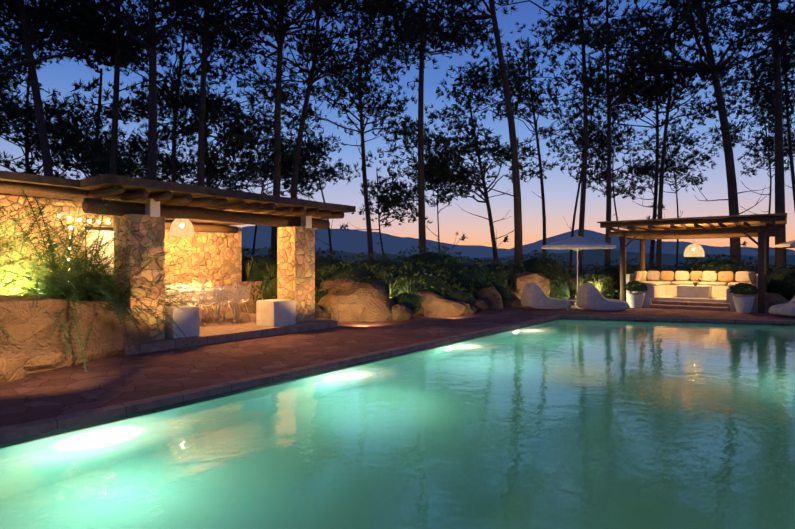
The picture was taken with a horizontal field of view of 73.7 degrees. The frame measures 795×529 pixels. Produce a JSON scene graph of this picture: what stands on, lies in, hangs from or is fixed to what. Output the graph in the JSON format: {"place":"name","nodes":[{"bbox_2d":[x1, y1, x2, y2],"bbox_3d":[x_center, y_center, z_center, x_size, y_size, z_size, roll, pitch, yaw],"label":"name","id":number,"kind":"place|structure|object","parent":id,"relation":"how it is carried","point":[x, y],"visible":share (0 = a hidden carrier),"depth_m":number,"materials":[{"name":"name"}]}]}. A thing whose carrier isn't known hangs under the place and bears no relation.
{"place":"outdoors","nodes":[
{"label":"outdoors","id":0,"kind":"place"},
{"bbox_2d":[0,299,794,427],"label":"terrace paving","id":1,"kind":"structure","parent":0,"point":[100,383],"depth_m":8.40,"materials":[{"name":"stone"}]},
{"bbox_2d":[0,342,30,381],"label":"boulder","id":2,"kind":"object","parent":1,"relation":"on","point":[14,358],"visible":0.77,"depth_m":6.92,"materials":[{"name":"beige stone"}]},
{"bbox_2d":[0,292,152,373],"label":"boulder","id":3,"kind":"object","parent":1,"relation":"on","point":[28,328],"visible":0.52,"depth_m":7.82,"materials":[{"name":"brown stone"}]},
{"bbox_2d":[86,230,113,279],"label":"window","id":4,"kind":"structure","parent":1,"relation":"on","point":[91,237],"depth_m":11.31,"materials":[{"name":"beige"}]},
{"bbox_2d":[85,226,113,263],"bbox_3d":[-5.615,0.320,10.241,0.100,2.070,0.900,0,0,37],"label":"window frame","id":5,"kind":"object","parent":4,"relation":"attached to","point":[105,228],"visible":0.12,"depth_m":10.13,"materials":[{"name":"brown wood"}]},
{"bbox_2d":[0,168,207,373],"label":"fern bush","id":6,"kind":"object","parent":1,"relation":"on","point":[63,285],"visible":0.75,"depth_m":8.43,"materials":[{"name":"green plant"}]},
{"bbox_2d":[58,216,109,259],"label":"string lights","id":7,"kind":"object","parent":6,"relation":"on","point":[69,218],"visible":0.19,"depth_m":9.66},
{"bbox_2d":[0,195,314,339],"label":"stone house walls","id":8,"kind":"structure","parent":1,"relation":"on","point":[220,262],"depth_m":10.13,"materials":[{"name":"beige stone"}]},
{"bbox_2d":[0,181,343,232],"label":"roof beams","id":9,"kind":"structure","parent":8,"relation":"on","point":[224,214],"depth_m":10.17,"materials":[{"name":"brown wood"}]},
{"bbox_2d":[0,171,355,212],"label":"pergola roof","id":10,"kind":"structure","parent":9,"relation":"on","point":[106,181],"depth_m":9.23,"materials":[{"name":"brown wood"}]},
{"bbox_2d":[169,219,193,236],"bbox_3d":[-4.848,-0.855,11.918,0.520,0.460,0.520,0,0,1],"label":"pendant lamp","id":11,"kind":"object","parent":9,"relation":"hanging from","point":[182,232],"visible":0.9,"depth_m":11.75,"materials":[{"name":"beige fabric"}]},
{"bbox_2d":[145,198,311,227],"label":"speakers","id":12,"kind":"object","parent":9,"relation":"attached to","point":[152,207],"visible":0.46,"depth_m":9.52,"materials":[{"name":"grey plastic"}]},
{"bbox_2d":[122,311,336,354],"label":"porch platform","id":13,"kind":"structure","parent":1,"relation":"on","point":[244,326],"depth_m":11.05,"materials":[{"name":"beige stone"}]},
{"bbox_2d":[166,288,241,319],"bbox_3d":[-4.875,0.975,12.378,0.950,0.760,2.300,0,0,37],"label":"dining table","id":14,"kind":"object","parent":13,"relation":"on","point":[236,312],"visible":0.21,"depth_m":12.95,"materials":[{"name":"white paint"}]},
{"bbox_2d":[165,281,250,306],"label":"dining chair shells","id":15,"kind":"object","parent":13,"relation":"on","point":[199,297],"visible":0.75,"depth_m":12.07},
{"bbox_2d":[165,302,251,325],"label":"dining chairs","id":16,"kind":"object","parent":13,"relation":"on","point":[204,311],"visible":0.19,"depth_m":12.42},
{"bbox_2d":[165,299,295,338],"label":"cube stools","id":17,"kind":"object","parent":13,"relation":"on","point":[275,312],"visible":0.83,"depth_m":11.55,"materials":[{"name":"white paint"}]},
{"bbox_2d":[315,301,325,319],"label":"rock","id":18,"kind":"object","parent":1,"relation":"on","point":[320,313],"visible":0.08,"depth_m":13.48,"materials":[{"name":"stone"}]},
{"bbox_2d":[319,278,354,290],"bbox_3d":[-1.772,0.828,15.434,1.554,0.875,1.209,0,0,1],"label":"rock","id":19,"kind":"object","parent":1,"relation":"on","point":[330,283],"visible":0.21,"depth_m":15.23,"materials":[{"name":"brown stone"}]},
{"bbox_2d":[317,282,394,322],"bbox_3d":[-1.073,1.061,14.697,2.688,1.163,1.783,0,0,-29],"label":"rock","id":20,"kind":"object","parent":1,"relation":"on","point":[355,302],"visible":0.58,"depth_m":13.92,"materials":[{"name":"brown stone"}]},
{"bbox_2d":[390,304,412,319],"bbox_3d":[-0.143,1.334,14.614,1.141,0.518,0.764,0,0,1],"label":"rock","id":21,"kind":"object","parent":1,"relation":"on","point":[401,312],"visible":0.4,"depth_m":14.32,"materials":[{"name":"brown stone"}]},
{"bbox_2d":[242,255,612,298],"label":"grass tufts","id":22,"kind":"object","parent":1,"relation":"on","point":[249,266],"visible":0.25,"depth_m":16.70,"materials":[{"name":"green plant"}]},
{"bbox_2d":[253,244,619,302],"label":"shrubs","id":23,"kind":"object","parent":1,"relation":"on","point":[430,280],"visible":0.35,"depth_m":18.73,"materials":[{"name":"green plant"}]},
{"bbox_2d":[413,291,468,316],"bbox_3d":[1.010,1.203,15.881,2.258,0.827,1.299,0,0,1],"label":"rock","id":24,"kind":"object","parent":1,"relation":"on","point":[434,305],"visible":0.46,"depth_m":15.45,"materials":[{"name":"brown stone"}]},
{"bbox_2d":[456,301,476,314],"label":"rock","id":25,"kind":"object","parent":1,"relation":"on","point":[472,310],"visible":0.31,"depth_m":16.01,"materials":[{"name":"brown stone"}]},
{"bbox_2d":[469,298,488,311],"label":"rock","id":26,"kind":"object","parent":1,"relation":"on","point":[479,305],"visible":0.29,"depth_m":17.01,"materials":[{"name":"brown stone"}]},
{"bbox_2d":[476,286,502,308],"bbox_3d":[3.162,1.178,18.380,0.948,0.894,0.883,0,0,1],"label":"rock","id":27,"kind":"object","parent":1,"relation":"on","point":[490,296],"visible":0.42,"depth_m":18.05,"materials":[{"name":"brown stone"}]},
{"bbox_2d":[503,292,523,306],"bbox_3d":[3.976,1.295,19.103,1.171,0.617,0.935,0,0,1],"label":"rock","id":28,"kind":"object","parent":1,"relation":"on","point":[515,301],"visible":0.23,"depth_m":18.74,"materials":[{"name":"brown stone"}]},
{"bbox_2d":[242,246,794,300],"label":"shrubs","id":29,"kind":"object","parent":1,"relation":"on","point":[778,277],"visible":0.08,"depth_m":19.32,"materials":[{"name":"green plant"}]},
{"bbox_2d":[507,272,551,297],"bbox_3d":[5.020,0.963,20.063,1.994,1.398,1.526,0,0,1],"label":"rock","id":30,"kind":"object","parent":1,"relation":"on","point":[520,281],"visible":0.38,"depth_m":19.52,"materials":[{"name":"brown stone"}]},
{"bbox_2d":[521,283,570,309],"bbox_3d":[5.016,1.054,17.891,1.500,0.889,0.886,0,0,-9],"label":"bean bag","id":31,"kind":"object","parent":1,"relation":"on","point":[534,296],"visible":0.98,"depth_m":17.47,"materials":[{"name":"white fabric"}]},
{"bbox_2d":[564,278,583,304],"bbox_3d":[6.985,1.070,20.444,1.682,1.121,1.212,0,0,1],"label":"shrub","id":32,"kind":"object","parent":1,"relation":"on","point":[572,280],"visible":0.08,"depth_m":20.09,"materials":[{"name":"green plant"}]},
{"bbox_2d":[541,234,615,308],"bbox_3d":[6.238,0.225,18.373,2.370,2.560,2.370,0,0,-33],"label":"parasol","id":33,"kind":"object","parent":1,"relation":"on","point":[577,243],"visible":0.85,"depth_m":17.79,"materials":[{"name":"white fabric"}]},
{"bbox_2d":[576,283,629,310],"bbox_3d":[6.757,1.054,17.459,1.500,0.889,0.886,0,0,-4],"label":"bean bag","id":34,"kind":"object","parent":1,"relation":"on","point":[590,296],"visible":1,"depth_m":17.05,"materials":[{"name":"white fabric"}]},
{"bbox_2d":[650,300,729,310],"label":"pergola steps","id":35,"kind":"structure","parent":1,"relation":"on","point":[708,306],"depth_m":17.85,"materials":[{"name":"brown stone"}]},
{"bbox_2d":[627,293,754,312],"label":"plant pots","id":36,"kind":"object","parent":1,"relation":"on","point":[743,304],"visible":1,"depth_m":16.62,"materials":[{"name":"white ceramic"}]},
{"bbox_2d":[624,280,757,294],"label":"planter plants","id":37,"kind":"object","parent":36,"relation":"in","point":[743,288],"visible":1,"depth_m":16.75,"materials":[{"name":"green plant"}]},
{"bbox_2d":[626,273,757,311],"bbox_3d":[10.744,0.930,19.137,4.050,1.150,3.200,0,0,36],"label":"built-in bench","id":38,"kind":"object","parent":1,"relation":"on","point":[700,293],"visible":0.5,"depth_m":18.69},
{"bbox_2d":[632,271,755,287],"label":"lounge cushions","id":39,"kind":"object","parent":38,"relation":"on","point":[682,277],"visible":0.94,"depth_m":19.84,"materials":[{"name":"white fabric"}]},
{"bbox_2d":[600,215,785,312],"bbox_3d":[10.495,0.020,18.793,5.267,2.969,4.568,0,0,36],"label":"pergola","id":40,"kind":"object","parent":1,"relation":"on","point":[762,233],"visible":0.96,"depth_m":17.82,"materials":[{"name":"brown wood"}]},
{"bbox_2d":[597,213,786,229],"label":"pergola roof","id":41,"kind":"structure","parent":40,"relation":"on","point":[726,224],"depth_m":18.36,"materials":[{"name":"brown wood"}]},
{"bbox_2d":[684,243,704,256],"bbox_3d":[10.597,-0.515,18.936,0.660,0.480,0.660,0,0,1],"label":"pendant lamp","id":42,"kind":"object","parent":40,"relation":"hanging from","point":[699,250],"visible":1,"depth_m":18.74,"materials":[{"name":"beige fabric"}]},
{"bbox_2d":[765,293,789,307],"bbox_3d":[13.095,1.291,18.543,1.232,0.616,1.019,0,0,1],"label":"rock","id":43,"kind":"object","parent":1,"relation":"on","point":[772,299],"visible":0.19,"depth_m":18.19,"materials":[{"name":"stone"}]},
{"bbox_2d":[769,295,794,316],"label":"lounge chair","id":44,"kind":"object","parent":1,"relation":"on","point":[786,309],"visible":1,"depth_m":15.20,"materials":[{"name":"white fabric"}]},
{"bbox_2d":[775,240,794,247],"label":"parasol","id":45,"kind":"object","parent":1,"relation":"on","point":[790,244],"visible":1,"depth_m":16.95,"materials":[{"name":"white fabric"}]},
{"bbox_2d":[0,315,794,441],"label":"pool coping","id":46,"kind":"object","parent":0,"point":[42,426],"visible":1,"depth_m":6.83,"materials":[{"name":"brown stone"}]},
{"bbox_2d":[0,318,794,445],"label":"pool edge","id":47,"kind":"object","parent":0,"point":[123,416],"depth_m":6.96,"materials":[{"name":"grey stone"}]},
{"bbox_2d":[633,320,789,325],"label":"pool skimmers","id":48,"kind":"object","parent":47,"relation":"in","point":[648,321],"visible":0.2,"depth_m":14.86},
{"bbox_2d":[0,0,794,249],"label":"sky","id":49,"kind":"structure","parent":0,"point":[560,190],"materials":[{"name":"blue"}]},
{"bbox_2d":[315,275,574,314],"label":"shrubs","id":50,"kind":"object","parent":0,"point":[411,302],"depth_m":16.56,"materials":[{"name":"green plant"}]},
{"bbox_2d":[242,225,794,257],"bbox_3d":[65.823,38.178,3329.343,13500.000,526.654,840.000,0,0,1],"label":"distant hills","id":51,"kind":"structure","parent":0,"point":[350,241],"depth_m":2986.93,"materials":[{"name":"blue"}]},
{"bbox_2d":[242,248,794,264],"bbox_3d":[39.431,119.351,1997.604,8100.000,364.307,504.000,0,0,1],"label":"distant hills","id":52,"kind":"structure","parent":0,"point":[593,256],"depth_m":1783.58,"materials":[{"name":"blue"}]},
{"bbox_2d":[566,265,794,278],"bbox_3d":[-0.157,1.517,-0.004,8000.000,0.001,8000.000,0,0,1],"label":"hedge","id":53,"kind":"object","parent":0,"point":[593,266],"depth_m":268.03,"materials":[{"name":"green plant"}]},
{"bbox_2d":[0,0,794,278],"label":"tree trunks","id":54,"kind":"object","parent":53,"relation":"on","point":[280,34],"visible":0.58,"depth_m":22.95,"materials":[{"name":"brown plant"}]},
{"bbox_2d":[0,0,794,252],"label":"tree foliage","id":55,"kind":"object","parent":54,"relation":"attached to","point":[60,128],"visible":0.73,"depth_m":25.47,"materials":[{"name":"green plant"}]},
{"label":"pool","id":56,"kind":"structure","parent":0,"visible":0},
{"bbox_2d":[0,319,794,528],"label":"pool water","id":57,"kind":"structure","parent":56,"relation":"in","point":[575,424],"depth_m":4.67,"materials":[{"name":"teal liquid"}]}
]}

